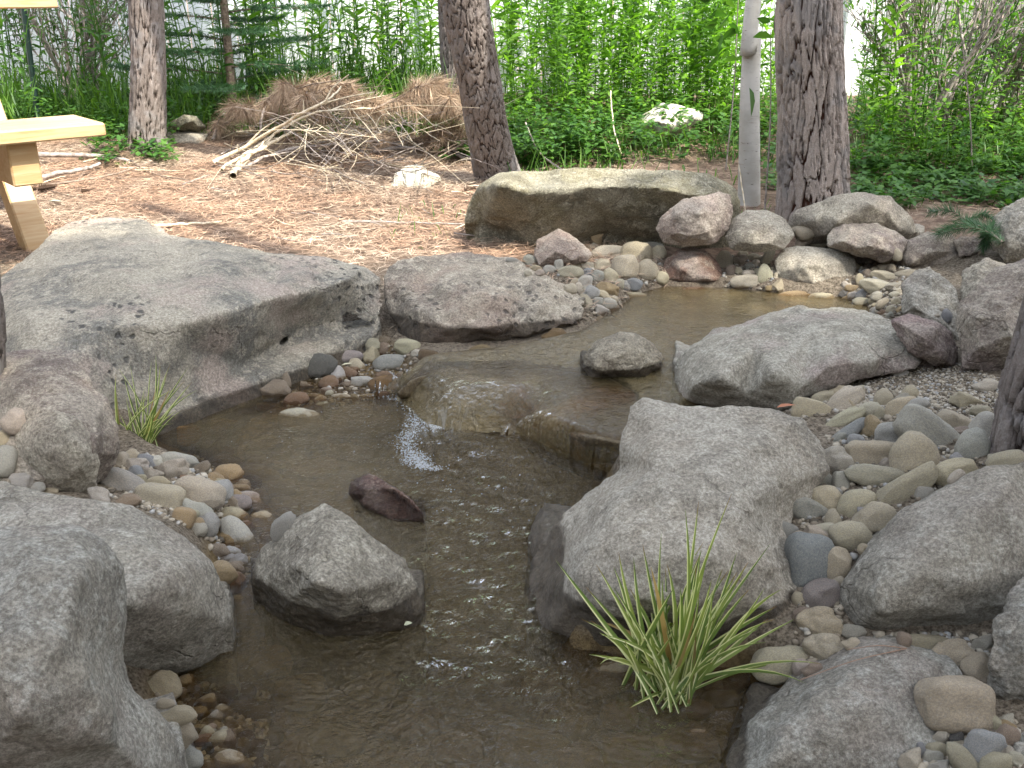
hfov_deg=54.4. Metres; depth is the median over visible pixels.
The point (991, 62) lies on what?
shaded weed
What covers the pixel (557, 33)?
tall weed
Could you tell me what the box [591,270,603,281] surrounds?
cobble
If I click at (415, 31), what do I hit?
tall weed
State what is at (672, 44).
tall weed
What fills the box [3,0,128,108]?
leafy shrub
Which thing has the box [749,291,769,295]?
submerged stone
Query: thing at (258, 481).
pebble
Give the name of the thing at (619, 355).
boulder
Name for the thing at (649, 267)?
cobble
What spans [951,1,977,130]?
shaded weed
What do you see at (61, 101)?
long grass
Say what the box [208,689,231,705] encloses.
cobble
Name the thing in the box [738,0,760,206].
birch tree
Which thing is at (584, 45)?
tall weed
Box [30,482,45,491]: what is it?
cobble
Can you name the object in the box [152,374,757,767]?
water
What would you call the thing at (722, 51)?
tall weed
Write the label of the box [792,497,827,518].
cobble
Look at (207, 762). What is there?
cobble
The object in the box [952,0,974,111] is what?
shaded weed
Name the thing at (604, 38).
tall weed
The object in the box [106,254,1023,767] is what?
fine gravel
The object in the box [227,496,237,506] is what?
pebble
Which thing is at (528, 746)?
submerged stone
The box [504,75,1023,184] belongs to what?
shrubs
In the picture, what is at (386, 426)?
submerged stone
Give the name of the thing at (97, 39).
shaded weed
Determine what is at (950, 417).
cobble
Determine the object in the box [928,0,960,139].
shaded weed
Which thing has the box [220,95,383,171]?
branch
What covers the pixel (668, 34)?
tall weed
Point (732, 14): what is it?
tall weed
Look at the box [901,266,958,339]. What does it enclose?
boulder
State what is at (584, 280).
cobble
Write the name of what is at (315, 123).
twig
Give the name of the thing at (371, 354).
cobble
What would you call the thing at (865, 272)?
cobble
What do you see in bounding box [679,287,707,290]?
submerged stone
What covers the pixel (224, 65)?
shaded weed
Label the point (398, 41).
tall weed
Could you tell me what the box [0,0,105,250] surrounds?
picnic table
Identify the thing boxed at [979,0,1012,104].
shaded weed
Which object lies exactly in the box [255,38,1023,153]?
leafy undergrowth
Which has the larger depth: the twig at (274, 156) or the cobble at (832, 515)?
the twig at (274, 156)
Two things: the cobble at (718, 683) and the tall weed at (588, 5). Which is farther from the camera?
the tall weed at (588, 5)
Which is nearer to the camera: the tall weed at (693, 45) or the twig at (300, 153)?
the twig at (300, 153)
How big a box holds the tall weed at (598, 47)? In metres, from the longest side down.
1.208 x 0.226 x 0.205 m
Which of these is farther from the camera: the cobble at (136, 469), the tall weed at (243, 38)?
the tall weed at (243, 38)
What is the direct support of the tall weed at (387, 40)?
on the ground at (580, 640)
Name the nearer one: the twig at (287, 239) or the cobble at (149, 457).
the cobble at (149, 457)
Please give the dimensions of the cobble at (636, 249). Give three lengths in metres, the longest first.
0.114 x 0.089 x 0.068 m
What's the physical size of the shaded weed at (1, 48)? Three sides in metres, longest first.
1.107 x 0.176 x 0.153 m
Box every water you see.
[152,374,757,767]
[373,286,868,478]
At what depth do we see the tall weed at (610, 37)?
6.75 m
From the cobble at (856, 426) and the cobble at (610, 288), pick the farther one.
the cobble at (610, 288)
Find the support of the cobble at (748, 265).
on the ground at (580, 640)
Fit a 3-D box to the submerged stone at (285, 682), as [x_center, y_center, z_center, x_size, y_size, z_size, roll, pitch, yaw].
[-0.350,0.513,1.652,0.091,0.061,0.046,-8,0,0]
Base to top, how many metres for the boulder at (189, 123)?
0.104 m
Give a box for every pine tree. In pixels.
[0,275,6,374]
[126,0,167,154]
[437,0,460,119]
[440,0,520,180]
[774,0,850,221]
[989,295,1023,453]
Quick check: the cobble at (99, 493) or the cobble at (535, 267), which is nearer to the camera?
the cobble at (99, 493)
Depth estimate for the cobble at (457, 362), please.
2.68 m
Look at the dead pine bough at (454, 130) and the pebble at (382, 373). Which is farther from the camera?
the dead pine bough at (454, 130)
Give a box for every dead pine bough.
[204,89,303,140]
[246,70,365,127]
[301,72,399,138]
[373,69,460,131]
[405,115,469,156]
[420,83,464,134]
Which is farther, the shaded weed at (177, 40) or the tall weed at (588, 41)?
the shaded weed at (177, 40)
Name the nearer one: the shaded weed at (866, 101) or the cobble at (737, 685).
the cobble at (737, 685)
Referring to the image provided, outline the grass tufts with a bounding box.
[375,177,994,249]
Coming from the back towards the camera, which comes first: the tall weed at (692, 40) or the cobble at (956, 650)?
the tall weed at (692, 40)
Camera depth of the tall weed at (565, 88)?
5.48 m
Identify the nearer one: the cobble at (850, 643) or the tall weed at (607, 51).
the cobble at (850, 643)
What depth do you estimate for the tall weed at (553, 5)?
6.57 m
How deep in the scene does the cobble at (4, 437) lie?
1.84 m
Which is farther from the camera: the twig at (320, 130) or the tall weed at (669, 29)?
the tall weed at (669, 29)
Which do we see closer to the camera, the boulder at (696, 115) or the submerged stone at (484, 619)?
the submerged stone at (484, 619)
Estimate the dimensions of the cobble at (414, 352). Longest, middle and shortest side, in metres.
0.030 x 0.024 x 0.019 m
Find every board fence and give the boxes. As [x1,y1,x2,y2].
[0,0,932,94]
[875,0,1023,108]
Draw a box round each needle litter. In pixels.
[0,115,665,330]
[572,142,1022,245]
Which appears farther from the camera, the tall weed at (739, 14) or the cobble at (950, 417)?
the tall weed at (739, 14)
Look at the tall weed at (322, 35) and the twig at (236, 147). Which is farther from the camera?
the tall weed at (322, 35)
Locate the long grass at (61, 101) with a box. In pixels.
[0,29,463,138]
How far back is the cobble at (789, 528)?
1.69 m
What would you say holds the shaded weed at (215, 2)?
on the ground at (580, 640)
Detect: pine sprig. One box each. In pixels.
[922,202,1004,245]
[973,217,995,254]
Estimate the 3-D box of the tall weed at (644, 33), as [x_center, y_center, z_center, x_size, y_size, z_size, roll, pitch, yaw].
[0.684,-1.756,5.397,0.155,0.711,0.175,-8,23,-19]
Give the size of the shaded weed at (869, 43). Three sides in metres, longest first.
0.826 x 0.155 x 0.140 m
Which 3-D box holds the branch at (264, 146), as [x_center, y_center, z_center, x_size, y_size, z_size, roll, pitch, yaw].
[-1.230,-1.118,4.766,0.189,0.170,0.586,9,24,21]
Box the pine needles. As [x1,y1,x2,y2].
[800,645,906,679]
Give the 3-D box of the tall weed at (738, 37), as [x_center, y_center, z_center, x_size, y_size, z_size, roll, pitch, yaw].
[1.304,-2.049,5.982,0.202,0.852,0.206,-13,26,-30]
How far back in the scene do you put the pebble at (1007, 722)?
1.32 m
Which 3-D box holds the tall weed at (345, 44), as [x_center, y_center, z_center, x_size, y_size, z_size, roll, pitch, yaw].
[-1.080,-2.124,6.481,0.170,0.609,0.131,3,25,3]
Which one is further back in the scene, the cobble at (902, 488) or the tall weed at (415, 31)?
the tall weed at (415, 31)
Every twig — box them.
[51,190,78,196]
[135,169,179,170]
[182,174,210,184]
[208,137,256,186]
[218,147,269,170]
[220,137,263,154]
[224,138,257,150]
[228,148,251,157]
[236,67,473,141]
[237,161,269,180]
[238,100,353,156]
[246,117,311,144]
[250,159,292,170]
[252,150,288,170]
[257,107,342,146]
[266,234,310,243]
[267,162,326,181]
[271,115,331,170]
[272,114,345,166]
[275,146,333,159]
[283,116,320,140]
[284,163,341,191]
[289,76,367,121]
[289,107,349,158]
[289,158,352,193]
[290,128,356,164]
[294,110,334,147]
[294,120,339,161]
[299,209,340,216]
[304,122,348,179]
[309,143,354,166]
[315,128,369,140]
[317,102,363,167]
[317,131,370,156]
[319,146,372,162]
[321,155,350,169]
[322,233,352,237]
[325,147,365,188]
[326,122,373,162]
[327,115,372,136]
[329,82,355,139]
[331,119,378,142]
[331,137,401,163]
[332,105,355,147]
[339,117,402,155]
[339,174,381,190]
[340,109,369,146]
[340,125,377,167]
[342,152,374,162]
[343,90,461,159]
[348,145,402,160]
[354,145,431,176]
[355,151,394,169]
[362,103,419,127]
[362,155,412,178]
[363,107,464,183]
[365,70,405,131]
[365,110,421,133]
[365,151,410,166]
[370,143,423,165]
[374,135,436,158]
[375,152,456,167]
[386,73,412,141]
[388,86,517,140]
[391,96,443,144]
[397,144,440,153]
[403,109,450,132]
[403,122,452,141]
[413,140,462,164]
[423,157,467,185]
[430,147,469,152]
[440,134,498,169]
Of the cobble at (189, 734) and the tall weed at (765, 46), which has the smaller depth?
the cobble at (189, 734)
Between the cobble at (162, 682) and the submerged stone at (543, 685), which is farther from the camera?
the submerged stone at (543, 685)
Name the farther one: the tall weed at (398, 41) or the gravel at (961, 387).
the tall weed at (398, 41)
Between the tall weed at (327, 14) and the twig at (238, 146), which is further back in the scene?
the tall weed at (327, 14)
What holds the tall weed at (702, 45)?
on the ground at (580, 640)
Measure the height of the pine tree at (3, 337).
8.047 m
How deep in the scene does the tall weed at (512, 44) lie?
6.24 m
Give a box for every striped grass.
[115,362,191,445]
[557,496,825,713]
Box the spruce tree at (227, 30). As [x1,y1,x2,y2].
[106,0,331,126]
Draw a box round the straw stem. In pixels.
[738,158,745,210]
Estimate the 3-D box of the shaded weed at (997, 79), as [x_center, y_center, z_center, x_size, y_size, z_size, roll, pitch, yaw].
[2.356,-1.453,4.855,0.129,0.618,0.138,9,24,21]
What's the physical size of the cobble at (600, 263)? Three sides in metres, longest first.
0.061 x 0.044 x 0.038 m
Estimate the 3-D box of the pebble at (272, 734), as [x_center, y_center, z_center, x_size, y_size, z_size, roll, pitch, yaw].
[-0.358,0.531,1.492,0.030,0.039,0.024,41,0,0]
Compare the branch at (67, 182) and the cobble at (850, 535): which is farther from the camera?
the branch at (67, 182)
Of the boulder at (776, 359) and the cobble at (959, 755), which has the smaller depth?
the cobble at (959, 755)
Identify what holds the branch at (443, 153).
on the ground at (580, 640)
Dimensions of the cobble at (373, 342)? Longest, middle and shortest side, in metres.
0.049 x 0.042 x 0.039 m
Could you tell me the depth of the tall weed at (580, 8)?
5.79 m
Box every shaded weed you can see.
[0,9,20,82]
[0,9,20,109]
[0,10,19,78]
[0,10,23,75]
[0,30,6,72]
[3,9,41,87]
[6,9,27,83]
[8,9,32,55]
[11,8,36,117]
[11,15,25,80]
[26,8,54,114]
[32,10,57,101]
[33,8,62,76]
[38,10,53,91]
[42,8,71,106]
[42,11,60,87]
[50,12,76,84]
[54,9,91,106]
[57,0,96,95]
[60,0,73,58]
[67,1,95,106]
[75,0,123,115]
[83,0,120,116]
[84,1,121,109]
[85,0,109,95]
[103,0,126,83]
[107,0,129,83]
[109,1,129,58]
[111,0,128,110]
[164,0,180,82]
[164,0,205,114]
[164,6,193,113]
[165,12,176,97]
[166,10,191,81]
[167,3,198,109]
[170,2,202,95]
[174,0,216,118]
[184,0,215,130]
[193,4,208,81]
[201,0,236,128]
[203,0,234,130]
[204,0,240,84]
[206,2,224,63]
[207,4,223,65]
[213,20,224,95]
[243,0,258,102]
[248,0,274,92]
[250,0,283,81]
[847,30,880,157]
[849,0,877,118]
[852,33,873,106]
[853,0,889,138]
[854,1,884,94]
[854,24,880,139]
[859,4,902,145]
[859,14,885,110]
[859,31,886,141]
[863,0,910,145]
[873,3,898,143]
[874,40,904,137]
[875,0,917,144]
[881,55,899,154]
[889,27,906,127]
[895,18,926,161]
[901,0,944,147]
[903,0,947,145]
[916,0,944,141]
[920,1,953,105]
[920,29,934,109]
[924,3,944,54]
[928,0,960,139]
[931,0,971,128]
[932,2,961,93]
[937,2,961,93]
[941,0,984,118]
[944,0,972,104]
[947,25,965,111]
[949,0,984,114]
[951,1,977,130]
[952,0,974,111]
[954,3,971,98]
[961,8,995,108]
[962,6,992,108]
[964,0,997,100]
[965,4,1012,119]
[966,0,1010,122]
[967,0,1023,154]
[968,37,1012,144]
[975,24,1005,97]
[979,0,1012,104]
[981,1,1022,122]
[985,19,1010,141]
[990,3,1022,84]
[991,5,1017,112]
[995,25,1022,123]
[1000,69,1023,152]
[1003,2,1017,90]
[1015,76,1023,143]
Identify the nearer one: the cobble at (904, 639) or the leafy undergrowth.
the cobble at (904, 639)
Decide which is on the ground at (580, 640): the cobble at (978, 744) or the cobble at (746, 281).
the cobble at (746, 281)
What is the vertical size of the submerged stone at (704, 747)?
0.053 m
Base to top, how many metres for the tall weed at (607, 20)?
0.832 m
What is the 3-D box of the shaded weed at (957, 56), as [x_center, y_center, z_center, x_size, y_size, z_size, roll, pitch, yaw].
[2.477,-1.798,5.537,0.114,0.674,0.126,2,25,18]
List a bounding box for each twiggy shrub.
[843,0,1023,144]
[964,0,1023,139]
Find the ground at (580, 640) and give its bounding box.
[0,0,1023,767]
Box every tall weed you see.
[216,0,266,92]
[228,8,255,91]
[230,0,263,80]
[231,0,272,92]
[232,0,266,103]
[240,1,274,61]
[241,0,279,90]
[247,0,280,89]
[250,0,271,92]
[253,0,283,57]
[260,0,300,81]
[265,0,288,75]
[265,10,278,86]
[267,1,283,77]
[271,0,291,82]
[272,5,291,64]
[277,0,293,80]
[279,1,302,79]
[284,0,304,79]
[292,3,315,69]
[295,0,317,74]
[297,0,323,83]
[299,3,329,75]
[301,0,334,69]
[304,0,334,75]
[306,0,334,74]
[306,1,335,71]
[310,0,343,78]
[314,4,336,76]
[318,0,351,70]
[320,0,342,79]
[324,0,355,74]
[330,0,351,77]
[332,0,358,84]
[333,0,368,64]
[337,9,354,76]
[339,0,352,75]
[340,0,365,83]
[340,0,372,91]
[342,1,375,82]
[342,2,369,92]
[349,0,364,81]
[352,0,380,95]
[355,1,370,68]
[358,0,379,82]
[363,1,389,82]
[363,1,393,84]
[365,0,392,87]
[366,0,397,83]
[372,0,404,91]
[375,0,411,97]
[376,0,394,92]
[379,2,400,94]
[381,1,411,81]
[385,0,421,84]
[386,0,407,93]
[388,0,410,88]
[388,0,429,76]
[395,0,420,85]
[401,0,434,76]
[403,4,425,72]
[405,0,439,73]
[407,0,439,80]
[412,0,438,79]
[415,1,438,66]
[416,0,438,76]
[489,0,513,94]
[490,0,516,93]
[491,0,527,108]
[491,0,527,114]
[492,0,525,105]
[493,0,523,105]
[495,1,518,82]
[495,1,529,92]
[499,1,522,87]
[499,3,525,93]
[500,18,522,133]
[502,0,528,97]
[507,0,541,117]
[512,0,546,104]
[513,3,538,127]
[519,0,547,92]
[520,0,550,103]
[520,0,557,90]
[523,1,548,80]
[523,18,541,107]
[528,0,555,105]
[531,1,548,98]
[533,0,560,102]
[534,0,565,91]
[535,0,558,94]
[538,0,563,102]
[540,0,567,120]
[541,1,567,101]
[543,0,566,133]
[543,0,572,97]
[544,0,563,94]
[545,3,568,104]
[552,0,578,119]
[552,0,585,112]
[552,0,596,107]
[553,1,577,121]
[553,3,588,100]
[555,0,587,104]
[557,0,584,114]
[557,3,576,116]
[558,3,580,89]
[561,4,596,101]
[564,0,596,97]
[566,5,596,104]
[567,0,600,113]
[568,1,600,105]
[571,2,602,77]
[572,1,596,120]
[573,0,608,101]
[575,0,606,120]
[583,0,628,115]
[588,0,605,95]
[588,4,610,107]
[589,0,609,103]
[590,0,619,98]
[590,0,620,111]
[595,2,630,121]
[596,0,606,63]
[596,0,617,81]
[597,0,624,105]
[599,0,622,124]
[599,1,620,83]
[602,0,629,103]
[606,0,641,96]
[607,1,631,98]
[608,11,626,111]
[610,1,634,89]
[612,0,650,107]
[613,0,621,89]
[615,0,650,113]
[615,1,640,77]
[617,0,645,95]
[618,0,637,107]
[618,0,648,108]
[621,0,652,124]
[621,7,643,122]
[622,3,648,107]
[624,0,655,115]
[630,0,663,95]
[632,0,666,95]
[634,0,661,101]
[638,0,678,104]
[642,4,659,90]
[644,0,657,91]
[644,0,671,110]
[645,1,673,101]
[649,0,679,102]
[650,3,667,96]
[652,2,682,95]
[652,12,671,83]
[653,0,682,102]
[655,1,682,102]
[656,0,681,99]
[656,3,681,83]
[657,0,693,104]
[661,0,692,106]
[662,0,684,94]
[664,0,691,93]
[668,0,699,98]
[671,1,712,98]
[673,0,708,86]
[673,0,708,99]
[674,0,708,98]
[675,1,710,106]
[676,0,689,82]
[676,1,706,103]
[676,1,708,109]
[679,0,702,83]
[679,0,714,106]
[683,1,707,107]
[695,0,725,111]
[695,1,710,82]
[697,1,742,118]
[697,3,711,99]
[698,0,723,110]
[698,0,725,122]
[699,1,719,107]
[699,2,731,108]
[700,0,731,133]
[700,5,731,119]
[702,5,736,111]
[704,2,730,105]
[706,3,728,130]
[715,1,740,118]
[716,1,743,102]
[718,0,744,122]
[720,0,742,106]
[722,18,741,101]
[729,0,773,107]
[730,0,743,94]
[732,7,744,109]
[759,0,773,90]
[760,0,774,92]
[760,1,774,101]
[760,1,775,106]
[761,29,776,114]
[765,22,774,86]
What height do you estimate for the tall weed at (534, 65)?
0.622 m
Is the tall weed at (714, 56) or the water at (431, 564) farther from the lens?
the tall weed at (714, 56)
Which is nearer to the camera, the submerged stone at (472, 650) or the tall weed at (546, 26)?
the submerged stone at (472, 650)
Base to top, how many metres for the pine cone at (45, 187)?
0.041 m
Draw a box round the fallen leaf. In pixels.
[778,403,793,406]
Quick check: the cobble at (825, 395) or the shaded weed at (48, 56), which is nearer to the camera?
the cobble at (825, 395)
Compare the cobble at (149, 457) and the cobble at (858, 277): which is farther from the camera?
the cobble at (858, 277)
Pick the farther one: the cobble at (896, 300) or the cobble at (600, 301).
the cobble at (600, 301)
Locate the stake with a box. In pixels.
[21,8,39,117]
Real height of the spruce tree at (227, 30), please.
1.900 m
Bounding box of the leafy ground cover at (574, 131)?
[2,60,1023,209]
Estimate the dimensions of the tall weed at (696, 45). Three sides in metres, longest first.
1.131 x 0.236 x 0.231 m
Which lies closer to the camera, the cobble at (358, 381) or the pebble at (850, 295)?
the cobble at (358, 381)
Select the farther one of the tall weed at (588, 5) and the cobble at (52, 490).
the tall weed at (588, 5)
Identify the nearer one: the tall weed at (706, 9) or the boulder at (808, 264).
the boulder at (808, 264)
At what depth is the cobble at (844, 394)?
2.11 m
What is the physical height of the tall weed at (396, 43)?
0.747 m
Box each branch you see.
[31,160,168,186]
[38,152,133,163]
[42,162,100,179]
[82,124,216,190]
[154,220,221,226]
[207,79,384,135]
[211,104,257,139]
[212,74,374,163]
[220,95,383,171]
[230,127,298,178]
[242,140,383,168]
[259,101,270,140]
[313,129,356,153]
[321,173,393,179]
[341,220,463,226]
[373,145,470,160]
[420,140,467,165]
[525,122,560,168]
[610,90,621,154]
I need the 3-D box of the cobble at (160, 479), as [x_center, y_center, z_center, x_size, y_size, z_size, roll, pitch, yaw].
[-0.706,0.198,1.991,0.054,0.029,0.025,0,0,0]
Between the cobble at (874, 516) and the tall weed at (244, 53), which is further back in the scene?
the tall weed at (244, 53)
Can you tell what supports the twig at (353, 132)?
on the needle litter at (175, 162)
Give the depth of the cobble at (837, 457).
1.83 m
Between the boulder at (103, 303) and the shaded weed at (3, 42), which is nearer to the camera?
the boulder at (103, 303)
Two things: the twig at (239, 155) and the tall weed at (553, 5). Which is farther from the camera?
the tall weed at (553, 5)
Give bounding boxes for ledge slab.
[395,368,636,464]
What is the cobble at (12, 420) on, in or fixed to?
on the boulder at (33, 382)
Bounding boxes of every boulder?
[0,349,119,487]
[0,481,240,695]
[0,524,194,767]
[1,217,381,458]
[14,411,99,491]
[167,131,207,144]
[168,115,205,131]
[250,503,427,691]
[349,473,427,578]
[384,252,584,342]
[391,164,441,187]
[464,167,739,248]
[524,398,829,667]
[534,229,592,265]
[580,331,663,399]
[637,103,703,146]
[656,192,732,246]
[663,247,721,282]
[670,305,922,410]
[720,635,962,767]
[725,210,793,252]
[775,246,855,283]
[788,192,924,249]
[827,223,907,262]
[839,461,1023,629]
[891,314,957,366]
[901,231,957,266]
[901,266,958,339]
[953,236,986,256]
[955,258,1023,371]
[960,257,1005,298]
[987,576,1023,700]
[991,198,1023,263]
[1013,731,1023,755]
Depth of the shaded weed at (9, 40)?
6.21 m
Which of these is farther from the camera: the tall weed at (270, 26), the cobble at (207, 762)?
the tall weed at (270, 26)
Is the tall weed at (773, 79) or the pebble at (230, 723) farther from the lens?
the tall weed at (773, 79)
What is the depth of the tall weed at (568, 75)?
5.26 m
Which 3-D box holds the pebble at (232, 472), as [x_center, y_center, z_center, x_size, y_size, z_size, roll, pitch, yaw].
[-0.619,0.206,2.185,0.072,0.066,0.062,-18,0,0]
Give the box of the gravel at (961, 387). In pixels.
[847,362,999,427]
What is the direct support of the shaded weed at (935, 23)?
on the ground at (580, 640)
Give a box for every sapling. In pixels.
[700,0,741,169]
[749,16,774,209]
[959,48,974,175]
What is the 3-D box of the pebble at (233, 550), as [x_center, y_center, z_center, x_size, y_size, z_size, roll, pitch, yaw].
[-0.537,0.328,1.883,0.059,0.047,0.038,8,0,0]
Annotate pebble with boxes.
[126,448,138,457]
[137,474,146,480]
[179,673,203,698]
[187,699,195,706]
[191,523,207,536]
[193,693,218,709]
[194,517,204,522]
[194,733,214,747]
[198,725,215,734]
[202,709,224,722]
[208,472,224,480]
[208,729,227,745]
[213,560,237,583]
[213,704,233,717]
[214,463,245,483]
[215,479,233,500]
[215,744,227,748]
[217,684,237,698]
[219,532,234,545]
[220,553,233,560]
[221,506,245,519]
[223,728,239,748]
[224,719,238,727]
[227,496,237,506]
[227,546,241,553]
[228,553,250,567]
[234,489,241,493]
[234,545,244,553]
[237,479,251,486]
[237,737,250,754]
[239,730,255,738]
[242,520,255,531]
[245,475,261,488]
[245,544,258,553]
[248,738,267,757]
[249,552,258,557]
[252,527,262,536]
[254,757,270,767]
[255,488,271,503]
[259,531,271,544]
[264,746,282,766]
[267,727,283,745]
[270,511,295,541]
[312,395,325,402]
[312,405,323,414]
[316,401,331,418]
[318,375,338,387]
[325,390,334,397]
[343,367,358,379]
[348,358,365,369]
[350,393,359,400]
[375,371,391,375]
[375,391,389,404]
[611,295,618,301]
[614,279,623,288]
[739,254,747,260]
[791,591,804,605]
[791,606,809,621]
[816,522,833,531]
[833,432,846,441]
[833,576,843,584]
[841,281,848,287]
[847,291,855,301]
[870,291,882,301]
[873,406,884,418]
[879,457,888,464]
[885,311,893,317]
[892,393,909,399]
[893,287,901,292]
[914,486,933,499]
[922,749,943,761]
[947,469,965,483]
[949,452,963,458]
[954,426,968,434]
[1002,719,1017,727]
[1003,746,1011,753]
[1009,751,1023,766]
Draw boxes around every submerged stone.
[177,423,201,446]
[212,749,252,767]
[230,699,272,726]
[233,595,251,630]
[240,491,263,511]
[242,464,282,483]
[247,644,293,680]
[272,673,329,711]
[275,739,313,767]
[276,503,308,517]
[277,407,324,434]
[351,414,409,438]
[380,706,445,741]
[407,483,449,507]
[426,560,474,591]
[426,617,482,660]
[429,730,483,763]
[456,495,498,514]
[456,671,510,699]
[467,604,508,633]
[483,648,527,673]
[495,720,567,767]
[511,665,571,706]
[577,661,629,699]
[626,665,646,689]
[627,292,646,304]
[631,679,663,701]
[649,288,672,294]
[665,728,721,764]
[678,697,714,720]
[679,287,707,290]
[701,689,738,708]
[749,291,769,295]
[776,290,809,298]
[808,292,834,299]
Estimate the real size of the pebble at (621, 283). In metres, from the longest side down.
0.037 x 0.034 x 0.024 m
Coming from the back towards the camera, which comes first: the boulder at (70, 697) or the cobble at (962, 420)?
the cobble at (962, 420)
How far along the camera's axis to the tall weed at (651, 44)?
6.92 m
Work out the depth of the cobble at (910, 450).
1.77 m
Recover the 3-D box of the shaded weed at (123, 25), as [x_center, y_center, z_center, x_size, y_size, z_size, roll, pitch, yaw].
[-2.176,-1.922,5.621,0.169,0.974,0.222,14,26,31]
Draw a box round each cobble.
[0,407,25,435]
[0,430,9,445]
[0,445,17,477]
[9,472,33,487]
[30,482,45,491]
[43,487,58,493]
[87,486,110,501]
[98,467,145,492]
[115,493,141,506]
[116,452,129,466]
[125,458,149,468]
[128,465,143,474]
[135,482,186,508]
[137,454,155,466]
[143,467,164,477]
[145,476,171,483]
[147,670,182,698]
[153,455,162,465]
[156,698,174,708]
[157,458,189,478]
[160,451,199,466]
[160,705,197,725]
[172,507,196,528]
[174,475,226,508]
[177,687,187,700]
[180,722,198,749]
[182,693,191,703]
[183,498,213,515]
[186,745,203,767]
[193,460,210,471]
[194,706,209,719]
[197,723,216,733]
[199,511,218,536]
[201,742,213,754]
[201,759,215,767]
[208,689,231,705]
[209,451,246,467]
[212,543,230,556]
[220,515,257,549]
[229,561,245,573]
[229,571,246,594]
[234,484,251,490]
[234,494,251,510]
[240,512,249,520]
[248,510,276,529]
[260,379,291,402]
[281,392,309,406]
[282,372,291,388]
[299,381,313,389]
[307,393,321,399]
[308,353,337,378]
[318,387,332,393]
[331,365,345,382]
[331,393,350,399]
[340,381,351,386]
[342,350,363,362]
[351,376,372,386]
[359,393,373,399]
[362,346,379,363]
[365,338,379,349]
[367,375,399,391]
[372,354,403,370]
[378,342,388,355]
[379,336,389,342]
[394,338,420,354]
[411,349,418,356]
[417,349,437,361]
[437,360,469,365]
[469,344,489,351]
[505,257,517,261]
[522,254,536,264]
[524,269,531,275]
[529,265,541,270]
[535,269,544,275]
[541,328,568,341]
[543,265,555,273]
[554,259,563,270]
[557,265,583,277]
[564,283,576,293]
[571,278,577,283]
[576,282,583,292]
[578,275,592,285]
[580,293,592,307]
[581,262,593,267]
[583,268,591,275]
[584,285,599,298]
[588,242,597,247]
[590,234,603,244]
[591,245,621,256]
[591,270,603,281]
[593,297,603,304]
[594,258,609,268]
[595,304,608,315]
[596,281,618,295]
[599,290,610,297]
[603,297,617,309]
[604,267,618,281]
[610,305,619,314]
[611,254,638,277]
[620,241,652,259]
[623,280,629,290]
[627,278,642,290]
[638,259,658,279]
[646,241,663,247]
[649,712,671,734]
[652,245,666,258]
[655,271,668,285]
[671,706,689,726]
[701,680,723,690]
[716,250,732,266]
[722,673,750,694]
[726,264,735,274]
[730,274,759,288]
[732,256,738,263]
[735,266,742,274]
[737,251,748,255]
[738,258,745,264]
[742,270,754,274]
[744,262,754,268]
[747,253,758,259]
[750,645,807,685]
[751,259,760,265]
[752,255,761,260]
[756,264,773,282]
[760,251,774,264]
[765,285,771,291]
[772,279,783,293]
[782,521,798,536]
[784,531,833,586]
[790,397,831,416]
[791,226,814,240]
[791,658,808,675]
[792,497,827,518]
[795,238,812,245]
[795,606,842,634]
[800,662,822,676]
[801,578,839,607]
[802,525,829,537]
[802,633,843,659]
[810,243,826,247]
[811,390,833,401]
[812,485,841,508]
[818,473,831,485]
[824,445,853,469]
[824,508,841,523]
[826,406,865,426]
[827,385,865,408]
[827,546,851,578]
[828,521,872,550]
[829,385,844,393]
[831,417,864,437]
[831,471,849,488]
[836,489,876,517]
[838,290,848,296]
[841,296,847,302]
[841,637,859,650]
[842,624,866,638]
[843,464,904,486]
[844,285,858,291]
[845,440,893,463]
[847,433,864,442]
[851,501,896,532]
[852,297,867,308]
[855,273,863,284]
[855,288,866,297]
[857,543,867,553]
[859,278,888,293]
[859,401,879,416]
[859,414,881,436]
[862,269,871,276]
[870,270,895,279]
[873,388,893,404]
[874,422,898,441]
[875,297,890,309]
[876,461,937,504]
[877,263,890,269]
[877,309,884,314]
[884,282,900,290]
[885,305,896,312]
[885,396,915,415]
[887,264,895,271]
[888,291,899,297]
[888,431,940,472]
[891,297,900,304]
[892,248,902,260]
[892,370,908,376]
[892,404,959,446]
[894,269,914,276]
[896,631,912,646]
[897,747,921,767]
[901,384,919,396]
[907,397,929,407]
[910,634,948,648]
[913,675,995,733]
[916,742,925,757]
[925,742,946,755]
[927,759,948,767]
[932,638,974,664]
[932,731,948,743]
[935,457,977,486]
[937,409,958,426]
[941,308,952,323]
[946,742,977,767]
[948,731,963,741]
[949,391,984,407]
[954,427,990,458]
[955,413,971,426]
[959,652,988,679]
[963,729,1006,762]
[968,411,993,436]
[969,405,990,415]
[970,634,992,650]
[971,378,998,391]
[978,751,1012,767]
[985,449,1023,465]
[992,715,1001,729]
[996,723,1020,746]
[999,713,1014,723]
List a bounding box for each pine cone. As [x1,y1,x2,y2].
[37,184,56,192]
[81,189,89,193]
[463,186,475,193]
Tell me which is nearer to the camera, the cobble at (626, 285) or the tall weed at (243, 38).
the cobble at (626, 285)
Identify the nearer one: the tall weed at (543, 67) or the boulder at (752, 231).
the boulder at (752, 231)
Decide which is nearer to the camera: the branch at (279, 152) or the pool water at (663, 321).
the pool water at (663, 321)
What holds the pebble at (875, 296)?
on the ground at (580, 640)
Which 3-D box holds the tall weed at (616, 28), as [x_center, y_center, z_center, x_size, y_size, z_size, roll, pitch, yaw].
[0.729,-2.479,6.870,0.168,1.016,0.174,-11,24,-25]
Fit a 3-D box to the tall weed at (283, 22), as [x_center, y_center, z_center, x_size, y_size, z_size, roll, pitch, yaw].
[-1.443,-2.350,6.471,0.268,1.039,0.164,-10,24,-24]

